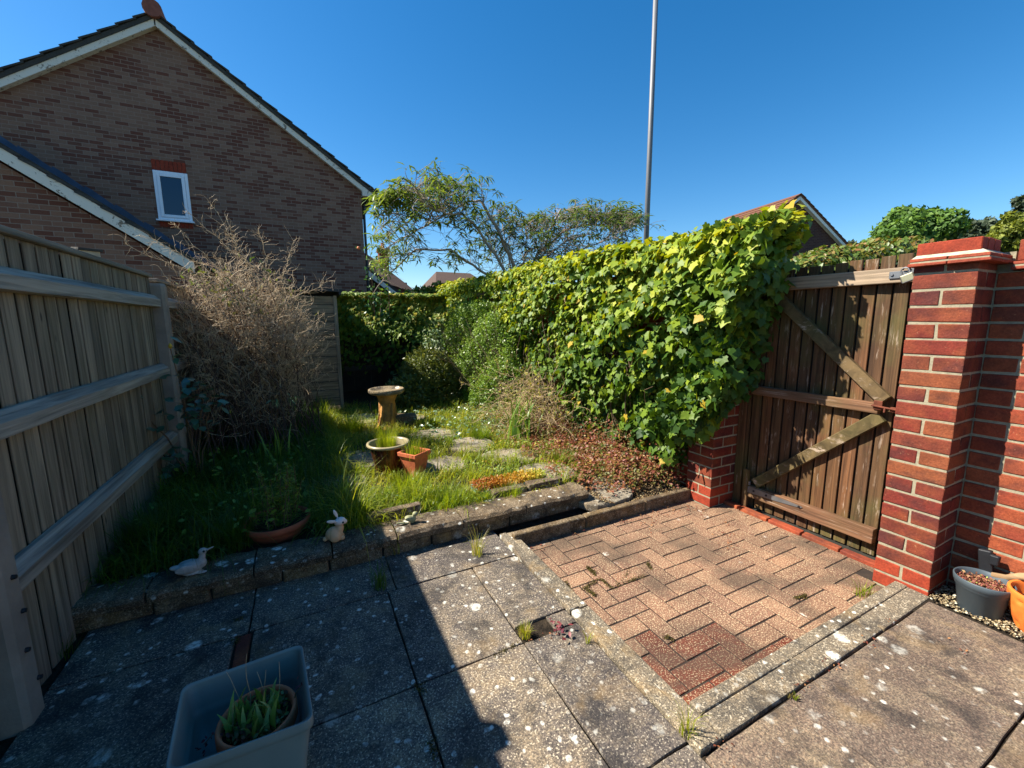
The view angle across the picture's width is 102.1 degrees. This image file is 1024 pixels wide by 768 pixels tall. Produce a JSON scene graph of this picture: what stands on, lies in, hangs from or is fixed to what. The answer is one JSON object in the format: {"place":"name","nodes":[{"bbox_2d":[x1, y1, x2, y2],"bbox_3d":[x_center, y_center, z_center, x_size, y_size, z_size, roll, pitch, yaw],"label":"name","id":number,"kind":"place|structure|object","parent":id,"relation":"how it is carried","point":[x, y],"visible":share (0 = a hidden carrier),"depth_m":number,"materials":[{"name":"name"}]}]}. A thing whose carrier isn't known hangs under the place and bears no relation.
{"place":"outdoors","nodes":[
{"label":"outdoors","id":0,"kind":"place"},
{"bbox_2d":[71,247,102,256],"bbox_3d":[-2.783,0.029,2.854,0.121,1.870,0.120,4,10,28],"label":"bird box","id":1,"kind":"object","parent":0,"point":[95,252],"visible":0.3,"depth_m":2.70,"materials":[{"name":"wood"}]},
{"bbox_2d":[318,474,365,494],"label":"path","id":2,"kind":"structure","parent":0,"point":[359,475],"depth_m":3.25,"materials":[{"name":"grey stone"}]},
{"bbox_2d":[331,450,374,470],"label":"path","id":3,"kind":"structure","parent":0,"point":[359,457],"depth_m":3.74,"materials":[{"name":"grey stone"}]},
{"bbox_2d":[338,413,377,422],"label":"path","id":4,"kind":"structure","parent":0,"point":[369,416],"depth_m":5.39,"materials":[{"name":"grey stone"}]},
{"bbox_2d":[409,428,454,440],"bbox_3d":[-0.880,0.572,4.556,0.525,0.052,0.487,-5,10,-26],"label":"stepping stone","id":5,"kind":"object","parent":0,"point":[441,430],"depth_m":4.57,"materials":[{"name":"beige stone"}]},
{"bbox_2d":[425,456,467,473],"bbox_3d":[-0.583,0.714,3.606,0.449,0.052,0.438,-5,10,-26],"label":"stepping stone","id":6,"kind":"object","parent":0,"point":[441,460],"depth_m":3.62,"materials":[{"name":"grey stone"}]},
{"bbox_2d":[449,437,494,452],"bbox_3d":[-0.408,0.626,4.178,0.462,0.052,0.502,-5,10,-26],"label":"stepping stone","id":7,"kind":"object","parent":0,"point":[475,442],"depth_m":4.15,"materials":[{"name":"beige stone"}]},
{"bbox_2d":[494,530,502,537],"bbox_3d":[1.462,1.297,0.652,9.000,0.001,5.500,-5,10,-26],"label":"paving bed","id":8,"kind":"object","parent":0,"point":[498,532],"depth_m":2.76,"materials":[{"name":"grey concrete"}]},
{"bbox_2d":[232,633,251,667],"bbox_3d":[-0.695,1.234,0.892,0.052,0.052,2.016,-5,10,-26],"label":"brick edging strip","id":9,"kind":"object","parent":8,"relation":"on","point":[242,649],"visible":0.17,"depth_m":1.69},
{"bbox_2d":[71,482,588,634],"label":"retaining wall","id":10,"kind":"structure","parent":8,"relation":"on","point":[156,594],"depth_m":2.19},
{"bbox_2d":[169,546,213,575],"bbox_3d":[-1.540,0.858,1.996,0.180,0.120,0.073,-5,10,-26],"label":"duck ornament","id":11,"kind":"object","parent":10,"relation":"on","point":[188,567],"visible":0.99,"depth_m":1.99,"materials":[{"name":"grey paint"}]},
{"bbox_2d":[323,510,346,542],"bbox_3d":[-0.978,0.783,2.285,0.130,0.172,0.075,-5,10,-26],"label":"rabbit ornament","id":12,"kind":"object","parent":10,"relation":"on","point":[335,533],"visible":0.99,"depth_m":2.27,"materials":[{"name":"white ceramic"}]},
{"bbox_2d":[397,511,418,523],"bbox_3d":[-0.624,0.805,2.477,0.135,0.068,0.041,-5,10,-26],"label":"bird ornament","id":13,"kind":"object","parent":10,"relation":"on","point":[411,518],"visible":1,"depth_m":2.47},
{"bbox_2d":[512,487,690,544],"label":"kerb back","id":14,"kind":"structure","parent":8,"relation":"on","point":[538,533],"depth_m":2.81,"materials":[{"name":"grey concrete"}]},
{"bbox_2d":[500,532,721,757],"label":"kerb","id":15,"kind":"structure","parent":8,"relation":"on","point":[655,689],"depth_m":1.64,"materials":[{"name":"concrete"}]},
{"bbox_2d":[664,697,707,739],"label":"weed","id":16,"kind":"object","parent":15,"relation":"on","point":[681,726],"visible":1,"depth_m":1.33,"materials":[{"name":"green plant"}]},
{"bbox_2d":[723,500,875,567],"bbox_3d":[1.907,0.964,2.795,0.254,0.074,1.074,-5,10,-26],"label":"threshold","id":17,"kind":"object","parent":8,"relation":"on","point":[844,549],"visible":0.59,"depth_m":2.65,"materials":[{"name":"orange brick"}]},
{"bbox_2d":[690,581,929,744],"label":"kerb","id":18,"kind":"structure","parent":8,"relation":"on","point":[732,706],"depth_m":1.60,"materials":[{"name":"concrete"}]},
{"bbox_2d":[482,448,534,463],"bbox_3d":[-0.033,0.679,3.825,0.481,0.052,0.488,-5,10,-26],"label":"stepping stone","id":19,"kind":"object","parent":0,"point":[507,452],"depth_m":3.87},
{"bbox_2d":[0,530,1023,767],"bbox_3d":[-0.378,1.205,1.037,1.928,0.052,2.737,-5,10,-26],"label":"patio","id":20,"kind":"structure","parent":0,"point":[111,697],"depth_m":1.56,"materials":[{"name":"grey concrete"}]},
{"bbox_2d":[57,619,91,660],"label":"weed","id":21,"kind":"object","parent":20,"relation":"on","point":[69,650],"visible":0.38,"depth_m":1.70,"materials":[{"name":"green plant"}]},
{"bbox_2d":[166,646,313,767],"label":"square planter","id":22,"kind":"object","parent":20,"relation":"on","point":[203,703],"visible":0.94,"depth_m":1.22,"materials":[{"name":"grey plastic"}]},
{"bbox_2d":[195,654,302,756],"bbox_3d":[-0.741,0.961,1.196,0.236,0.354,0.204,-1,9,-6],"label":"terracotta pot","id":23,"kind":"object","parent":22,"relation":"in","point":[264,710],"visible":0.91,"depth_m":1.18,"materials":[{"name":"ceramic"}]},
{"bbox_2d":[365,556,396,590],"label":"weed","id":24,"kind":"object","parent":20,"relation":"on","point":[378,583],"visible":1,"depth_m":2.07,"materials":[{"name":"green plant"}]},
{"bbox_2d":[459,522,488,557],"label":"weed","id":25,"kind":"object","parent":20,"relation":"on","point":[476,552],"visible":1,"depth_m":2.37,"materials":[{"name":"green plant"}]},
{"bbox_2d":[515,618,534,639],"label":"weed","id":26,"kind":"object","parent":20,"relation":"on","point":[524,631],"visible":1,"depth_m":1.75,"materials":[{"name":"green plant"}]},
{"bbox_2d":[583,631,595,643],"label":"weed","id":27,"kind":"object","parent":20,"relation":"on","point":[589,639],"visible":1,"depth_m":1.72,"materials":[{"name":"green plant"}]},
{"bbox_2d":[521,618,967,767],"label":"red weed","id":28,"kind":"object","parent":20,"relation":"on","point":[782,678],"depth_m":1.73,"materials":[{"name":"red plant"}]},
{"bbox_2d":[0,0,1023,293],"label":"sky","id":29,"kind":"structure","parent":0,"point":[861,109],"materials":[{"name":"blue"}]},
{"bbox_2d":[363,157,665,294],"bbox_3d":[0.442,-1.649,7.452,5.919,3.788,2.309,-5,10,-26],"label":"peach tree","id":30,"kind":"object","parent":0,"point":[616,219],"visible":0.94,"depth_m":6.78,"materials":[{"name":"green plant"}]},
{"bbox_2d":[501,509,589,532],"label":"trench soil","id":31,"kind":"structure","parent":0,"point":[544,520],"depth_m":2.81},
{"bbox_2d":[517,462,576,482],"bbox_3d":[0.278,0.740,3.389,0.507,0.052,0.452,-5,10,-26],"label":"stepping stone","id":32,"kind":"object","parent":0,"point":[537,465],"depth_m":3.43,"materials":[{"name":"grey stone"}]},
{"bbox_2d":[579,476,632,510],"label":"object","id":33,"kind":"structure","parent":0,"point":[592,503],"depth_m":3.01,"materials":[{"name":"grey stone"}]},
{"bbox_2d":[588,477,685,511],"bbox_3d":[0.973,0.839,3.194,1.050,0.005,0.350,-5,10,-26],"label":"soil strip","id":34,"kind":"object","parent":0,"point":[650,489],"visible":0.2,"depth_m":3.27,"materials":[{"name":"brown soil"}]},
{"bbox_2d":[577,473,684,503],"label":"leaf litter","id":35,"kind":"object","parent":34,"relation":"on","point":[602,499],"visible":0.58,"depth_m":3.19,"materials":[{"name":"brown plant"}]},
{"bbox_2d":[643,0,657,242],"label":"lamp post","id":36,"kind":"object","parent":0,"point":[651,112],"visible":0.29,"depth_m":9.03,"materials":[{"name":"metal"}]},
{"bbox_2d":[527,500,883,704],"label":"block paving","id":37,"kind":"structure","parent":0,"point":[695,672],"depth_m":2.18,"materials":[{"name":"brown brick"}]},
{"bbox_2d":[231,561,809,763],"bbox_3d":[0.143,1.086,1.799,2.739,0.070,0.973,-2,9,-9],"label":"moss","id":38,"kind":"object","parent":37,"relation":"on","point":[666,637],"visible":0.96,"depth_m":2.05,"materials":[{"name":"green plant"}]},
{"bbox_2d":[531,505,737,549],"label":"dead leaves","id":39,"kind":"object","parent":37,"relation":"on","point":[661,520],"visible":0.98,"depth_m":2.81,"materials":[{"name":"brown plant"}]},
{"bbox_2d":[843,576,881,598],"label":"weed","id":40,"kind":"object","parent":37,"relation":"on","point":[864,590],"visible":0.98,"depth_m":2.08,"materials":[{"name":"green plant"}]},
{"bbox_2d":[706,602,1023,767],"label":"patio","id":41,"kind":"structure","parent":0,"point":[911,691],"depth_m":1.42,"materials":[{"name":"grey concrete"}]},
{"bbox_2d":[790,234,946,273],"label":"hedge","id":42,"kind":"object","parent":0,"point":[869,249],"visible":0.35,"depth_m":4.66,"materials":[{"name":"green plant"}]},
{"bbox_2d":[912,585,1023,642],"bbox_3d":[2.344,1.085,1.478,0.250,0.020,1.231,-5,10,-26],"label":"gravel","id":43,"kind":"structure","parent":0,"point":[1009,621],"depth_m":1.85,"materials":[{"name":"beige gravel"}]},
{"bbox_2d":[953,566,1017,620],"bbox_3d":[2.121,0.954,1.871,0.193,0.162,0.193,-5,10,-26],"label":"plastic pot","id":44,"kind":"object","parent":43,"relation":"on","point":[983,593],"visible":0.97,"depth_m":1.84,"materials":[{"name":"plastic"}]},
{"bbox_2d":[978,548,1023,580],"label":"garden tool","id":45,"kind":"object","parent":43,"relation":"on","point":[988,560],"visible":0.71,"depth_m":1.90,"materials":[{"name":"black metal"}]},
{"bbox_2d":[1007,580,1023,631],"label":"orange pot","id":46,"kind":"object","parent":43,"relation":"on","point":[1016,603],"visible":0.98,"depth_m":1.76,"materials":[{"name":"plastic"}]},
{"label":"ground","id":47,"kind":"structure","parent":0,"visible":0},
{"bbox_2d":[0,224,222,740],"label":"wooden fence","id":48,"kind":"object","parent":47,"relation":"on","point":[86,361],"visible":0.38,"depth_m":1.81,"materials":[{"name":"grey wood"}]},
{"bbox_2d":[0,136,222,326],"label":"garage","id":49,"kind":"structure","parent":47,"relation":"on","point":[27,205],"depth_m":6.41,"materials":[{"name":"brick"}]},
{"bbox_2d":[0,0,378,371],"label":"brick house","id":50,"kind":"structure","parent":47,"relation":"on","point":[151,115],"depth_m":9.12,"materials":[{"name":"brick"}]},
{"bbox_2d":[151,159,194,228],"bbox_3d":[-7.467,-4.175,9.114,0.675,1.390,0.110,-5,10,-26],"label":"window","id":51,"kind":"structure","parent":50,"relation":"in","point":[171,188],"depth_m":9.12,"materials":[{"name":"white plastic"}]},
{"bbox_2d":[79,385,666,599],"bbox_3d":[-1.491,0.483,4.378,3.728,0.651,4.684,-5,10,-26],"label":"grass","id":52,"kind":"structure","parent":47,"relation":"on","point":[329,442],"depth_m":2.90,"materials":[{"name":"green plant"}]},
{"bbox_2d":[141,337,228,478],"bbox_3d":[-2.334,0.260,2.927,0.616,1.182,0.385,-5,10,-26],"label":"rose bush","id":53,"kind":"object","parent":52,"relation":"on","point":[193,413],"visible":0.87,"depth_m":2.93,"materials":[{"name":"green plant"}]},
{"bbox_2d":[115,428,316,562],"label":"shaded weeds","id":54,"kind":"object","parent":52,"relation":"on","point":[305,493],"visible":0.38,"depth_m":2.62,"materials":[{"name":"green plant"}]},
{"bbox_2d":[111,194,338,467],"bbox_3d":[-2.589,-0.501,4.048,1.664,2.359,2.086,-5,10,-26],"label":"dry bush","id":55,"kind":"object","parent":52,"relation":"on","point":[259,378],"visible":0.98,"depth_m":3.74,"materials":[{"name":"brown plant"}]},
{"bbox_2d":[266,395,282,435],"bbox_3d":[-2.028,0.409,3.586,0.142,0.630,0.111,-5,10,-26],"label":"seed head","id":56,"kind":"object","parent":52,"relation":"on","point":[276,402],"visible":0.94,"depth_m":3.53},
{"bbox_2d":[209,281,343,407],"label":"shed","id":57,"kind":"structure","parent":52,"relation":"on","point":[326,300],"depth_m":5.71,"materials":[{"name":"grey wood"}]},
{"bbox_2d":[242,462,310,543],"bbox_3d":[-1.377,0.667,2.408,0.352,0.462,0.352,-5,10,-26],"label":"terracotta bowl","id":58,"kind":"object","parent":52,"relation":"on","point":[286,533],"visible":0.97,"depth_m":2.38,"materials":[{"name":"ceramic"}]},
{"bbox_2d":[257,425,304,469],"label":"iris","id":59,"kind":"object","parent":52,"relation":"on","point":[278,445],"visible":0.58,"depth_m":3.44,"materials":[{"name":"green plant"}]},
{"bbox_2d":[287,393,299,445],"bbox_3d":[-1.904,0.395,3.620,0.103,0.645,0.124,2,9,18],"label":"seed head","id":60,"kind":"object","parent":52,"relation":"on","point":[292,398],"visible":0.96,"depth_m":3.60},
{"bbox_2d":[331,410,368,435],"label":"grass tuft","id":61,"kind":"object","parent":52,"relation":"on","point":[351,424],"visible":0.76,"depth_m":4.61,"materials":[{"name":"green plant"}]},
{"bbox_2d":[319,486,383,528],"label":"grass tuft","id":62,"kind":"object","parent":52,"relation":"on","point":[355,501],"visible":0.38,"depth_m":2.58,"materials":[{"name":"green plant"}]},
{"bbox_2d":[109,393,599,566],"bbox_3d":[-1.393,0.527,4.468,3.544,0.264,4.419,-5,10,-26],"label":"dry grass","id":63,"kind":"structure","parent":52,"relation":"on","point":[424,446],"depth_m":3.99,"materials":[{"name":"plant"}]},
{"bbox_2d":[368,386,403,429],"bbox_3d":[-1.473,0.283,4.895,0.410,0.470,0.411,-5,10,-26],"label":"bird bath","id":64,"kind":"object","parent":52,"relation":"on","point":[386,396],"visible":0.92,"depth_m":4.82,"materials":[{"name":"beige stone"}]},
{"bbox_2d":[366,426,409,473],"bbox_3d":[-1.031,0.534,3.458,0.350,0.387,0.350,-5,10,-26],"label":"glazed pot","id":65,"kind":"object","parent":52,"relation":"on","point":[385,448],"visible":0.98,"depth_m":3.37,"materials":[{"name":"brown ceramic"}]},
{"bbox_2d":[340,301,440,391],"bbox_3d":[-2.759,-0.649,7.583,3.900,1.754,0.072,-5,10,-26],"label":"back fence","id":66,"kind":"object","parent":52,"relation":"on","point":[358,379],"visible":0.05,"depth_m":7.71,"materials":[{"name":"black wood"}]},
{"bbox_2d":[366,501,420,524],"bbox_3d":[-0.743,0.828,2.609,0.337,0.102,0.070,-5,10,-26],"label":"edging stone","id":67,"kind":"object","parent":52,"relation":"on","point":[412,507],"visible":0.46,"depth_m":2.59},
{"bbox_2d":[337,291,453,374],"bbox_3d":[-1.943,-0.931,7.343,2.284,1.414,1.126,-5,10,-26],"label":"back ivy hedge","id":68,"kind":"object","parent":52,"relation":"on","point":[357,317],"visible":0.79,"depth_m":7.07,"materials":[{"name":"green plant"}]},
{"bbox_2d":[352,243,400,355],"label":"climbing rose","id":69,"kind":"object","parent":68,"relation":"attached to","point":[376,293],"visible":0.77,"depth_m":7.03,"materials":[{"name":"green plant"}]},
{"bbox_2d":[396,413,416,425],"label":"stone block","id":70,"kind":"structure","parent":52,"relation":"on","point":[407,417],"depth_m":4.95,"materials":[{"name":"grey stone"}]},
{"bbox_2d":[383,466,430,496],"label":"grass tuft","id":71,"kind":"object","parent":52,"relation":"on","point":[408,478],"visible":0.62,"depth_m":3.12,"materials":[{"name":"green plant"}]},
{"bbox_2d":[396,437,430,477],"bbox_3d":[-0.779,0.572,3.334,0.253,0.345,0.252,8,12,44],"label":"square pot","id":72,"kind":"object","parent":52,"relation":"on","point":[412,457],"visible":0.98,"depth_m":3.29,"materials":[{"name":"ceramic"}]},
{"bbox_2d":[377,340,464,411],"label":"conifer bush","id":73,"kind":"object","parent":52,"relation":"on","point":[413,383],"visible":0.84,"depth_m":6.13,"materials":[{"name":"green plant"}]},
{"bbox_2d":[413,415,444,428],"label":"grass tuft","id":74,"kind":"object","parent":52,"relation":"on","point":[430,420],"visible":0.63,"depth_m":4.89,"materials":[{"name":"green plant"}]},
{"bbox_2d":[419,327,452,386],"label":"euonymus bush","id":75,"kind":"object","parent":52,"relation":"on","point":[435,340],"visible":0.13,"depth_m":6.86,"materials":[{"name":"green plant"}]},
{"bbox_2d":[421,477,470,511],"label":"grass tuft","id":76,"kind":"object","parent":52,"relation":"on","point":[441,500],"visible":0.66,"depth_m":2.79,"materials":[{"name":"green plant"}]},
{"bbox_2d":[399,402,531,442],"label":"broadleaf weeds","id":77,"kind":"object","parent":52,"relation":"on","point":[435,411],"visible":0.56,"depth_m":4.92,"materials":[{"name":"green plant"}]},
{"bbox_2d":[464,423,491,439],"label":"grass tuft","id":78,"kind":"object","parent":52,"relation":"on","point":[475,434],"visible":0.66,"depth_m":4.40,"materials":[{"name":"green plant"}]},
{"bbox_2d":[469,484,492,501],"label":"grass tuft","id":79,"kind":"object","parent":52,"relation":"on","point":[485,493],"visible":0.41,"depth_m":2.88,"materials":[{"name":"green plant"}]},
{"bbox_2d":[426,299,546,421],"bbox_3d":[-0.550,-0.431,6.037,1.540,1.617,3.280,-5,10,-26],"label":"privet bush","id":80,"kind":"object","parent":52,"relation":"on","point":[475,341],"visible":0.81,"depth_m":5.67,"materials":[{"name":"green plant"}]},
{"bbox_2d":[469,468,547,494],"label":"ground cover","id":81,"kind":"object","parent":52,"relation":"on","point":[523,477],"visible":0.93,"depth_m":3.07,"materials":[{"name":"orange plant"}]},
{"bbox_2d":[491,484,526,498],"bbox_3d":[-0.022,0.778,2.940,0.262,0.090,0.075,-5,10,-26],"label":"edging stone","id":82,"kind":"object","parent":52,"relation":"on","point":[522,486],"visible":0.53,"depth_m":2.92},
{"bbox_2d":[493,480,529,498],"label":"grass tuft","id":83,"kind":"object","parent":52,"relation":"on","point":[514,492],"visible":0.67,"depth_m":2.88,"materials":[{"name":"green plant"}]},
{"bbox_2d":[503,392,545,442],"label":"iris","id":84,"kind":"object","parent":52,"relation":"on","point":[514,422],"visible":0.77,"depth_m":4.31,"materials":[{"name":"green plant"}]},
{"bbox_2d":[460,352,589,448],"bbox_3d":[0.188,0.269,4.667,1.324,1.562,2.250,-5,10,-26],"label":"dead shrub","id":85,"kind":"object","parent":52,"relation":"on","point":[533,390],"visible":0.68,"depth_m":4.45,"materials":[{"name":"brown plant"}]},
{"bbox_2d":[525,476,561,490],"bbox_3d":[0.236,0.753,3.061,0.294,0.103,0.074,-5,10,-26],"label":"edging stone","id":86,"kind":"object","parent":52,"relation":"on","point":[553,481],"visible":0.52,"depth_m":3.03,"materials":[{"name":"grey stone"}]},
{"bbox_2d":[547,446,576,465],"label":"grass tuft","id":87,"kind":"object","parent":52,"relation":"on","point":[557,457],"visible":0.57,"depth_m":3.62,"materials":[{"name":"green plant"}]},
{"bbox_2d":[489,407,675,497],"bbox_3d":[0.367,0.545,4.159,0.978,0.286,2.493,-5,10,-26],"label":"red ground cover","id":88,"kind":"object","parent":52,"relation":"on","point":[591,456],"visible":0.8,"depth_m":3.59,"materials":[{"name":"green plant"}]},
{"bbox_2d":[556,407,686,491],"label":"wall foot weeds","id":89,"kind":"object","parent":52,"relation":"on","point":[610,426],"depth_m":3.60,"materials":[{"name":"brown plant"}]},
{"bbox_2d":[436,199,813,467],"bbox_3d":[0.079,-0.560,5.510,0.697,2.140,6.940,-5,10,-26],"label":"ivy hedge","id":90,"kind":"object","parent":52,"relation":"on","point":[718,279],"visible":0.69,"depth_m":3.14,"materials":[{"name":"green plant"}]},
{"bbox_2d":[365,265,400,296],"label":"outbuilding","id":91,"kind":"structure","parent":47,"relation":"on","point":[381,285],"depth_m":13.26,"materials":[{"name":"tile"}]},
{"bbox_2d":[365,243,411,293],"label":"brick house","id":92,"kind":"structure","parent":47,"relation":"on","point":[398,282],"depth_m":27.06,"materials":[{"name":"brown tile"}]},
{"bbox_2d":[402,280,459,298],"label":"hedge","id":93,"kind":"object","parent":47,"relation":"on","point":[429,289],"visible":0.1,"depth_m":10.73,"materials":[{"name":"green plant"}]},
{"bbox_2d":[419,272,492,296],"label":"brick house","id":94,"kind":"structure","parent":47,"relation":"on","point":[443,277],"depth_m":30.75,"materials":[{"name":"brown tile"}]},
{"bbox_2d":[459,269,688,485],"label":"boundary wall","id":95,"kind":"structure","parent":47,"relation":"on","point":[656,323],"depth_m":3.93,"materials":[{"name":"brick"}]},
{"bbox_2d":[686,369,739,507],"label":"gate pier","id":96,"kind":"structure","parent":47,"relation":"on","point":[710,473],"depth_m":3.07,"materials":[{"name":"red brick"}]},
{"bbox_2d":[724,193,848,257],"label":"brick house","id":97,"kind":"structure","parent":47,"relation":"on","point":[824,231],"depth_m":20.38,"materials":[{"name":"brown brick"}]},
{"bbox_2d":[848,239,856,244],"bbox_3d":[18.632,-5.120,22.997,1.470,5.778,1.445,-5,10,-26],"label":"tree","id":98,"kind":"object","parent":47,"relation":"on","point":[852,241],"visible":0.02,"depth_m":22.77,"materials":[{"name":"green plant"}]},
{"bbox_2d":[877,221,909,239],"bbox_3d":[15.937,-4.059,17.574,2.376,5.338,2.152,-5,10,-26],"label":"tree","id":99,"kind":"object","parent":47,"relation":"on","point":[895,230],"visible":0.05,"depth_m":16.87,"materials":[{"name":"green plant"}]},
{"bbox_2d":[868,204,973,242],"bbox_3d":[23.002,-6.372,23.888,4.431,7.930,5.062,8,12,43],"label":"tree","id":100,"kind":"object","parent":47,"relation":"on","point":[938,223],"visible":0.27,"depth_m":22.16,"materials":[{"name":"green plant"}]},
{"bbox_2d":[872,236,1013,595],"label":"gate pier","id":101,"kind":"structure","parent":47,"relation":"on","point":[949,309],"depth_m":1.93,"materials":[{"name":"red brick"}]},
{"bbox_2d":[732,253,916,556],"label":"garden gate","id":102,"kind":"structure","parent":101,"relation":"attached to","point":[817,414],"depth_m":2.53,"materials":[{"name":"brown wood"}]},
{"bbox_2d":[899,267,913,283],"bbox_3d":[2.018,-0.556,2.111,0.021,0.084,0.066,-5,10,-26],"label":"padlock","id":103,"kind":"object","parent":102,"relation":"hanging from","point":[907,278],"visible":0.84,"depth_m":2.11,"materials":[{"name":"beige metal"}]},
{"bbox_2d":[957,215,997,238],"bbox_3d":[32.110,-7.417,29.119,2.673,8.307,2.359,0,9,2],"label":"tree","id":104,"kind":"object","parent":47,"relation":"on","point":[982,227],"visible":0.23,"depth_m":28.16,"materials":[{"name":"green plant"}]},
{"bbox_2d":[946,239,1023,609],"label":"garden wall","id":105,"kind":"structure","parent":47,"relation":"on","point":[990,512],"depth_m":1.88,"materials":[{"name":"red brick"}]},
{"bbox_2d":[985,210,1023,252],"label":"tree","id":106,"kind":"object","parent":47,"relation":"on","point":[1007,230],"visible":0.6,"depth_m":17.33,"materials":[{"name":"green plant"}]},
{"bbox_2d":[1004,194,1023,213],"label":"tree","id":107,"kind":"object","parent":47,"relation":"on","point":[1017,203],"visible":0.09,"depth_m":24.47,"materials":[{"name":"green plant"}]}
]}

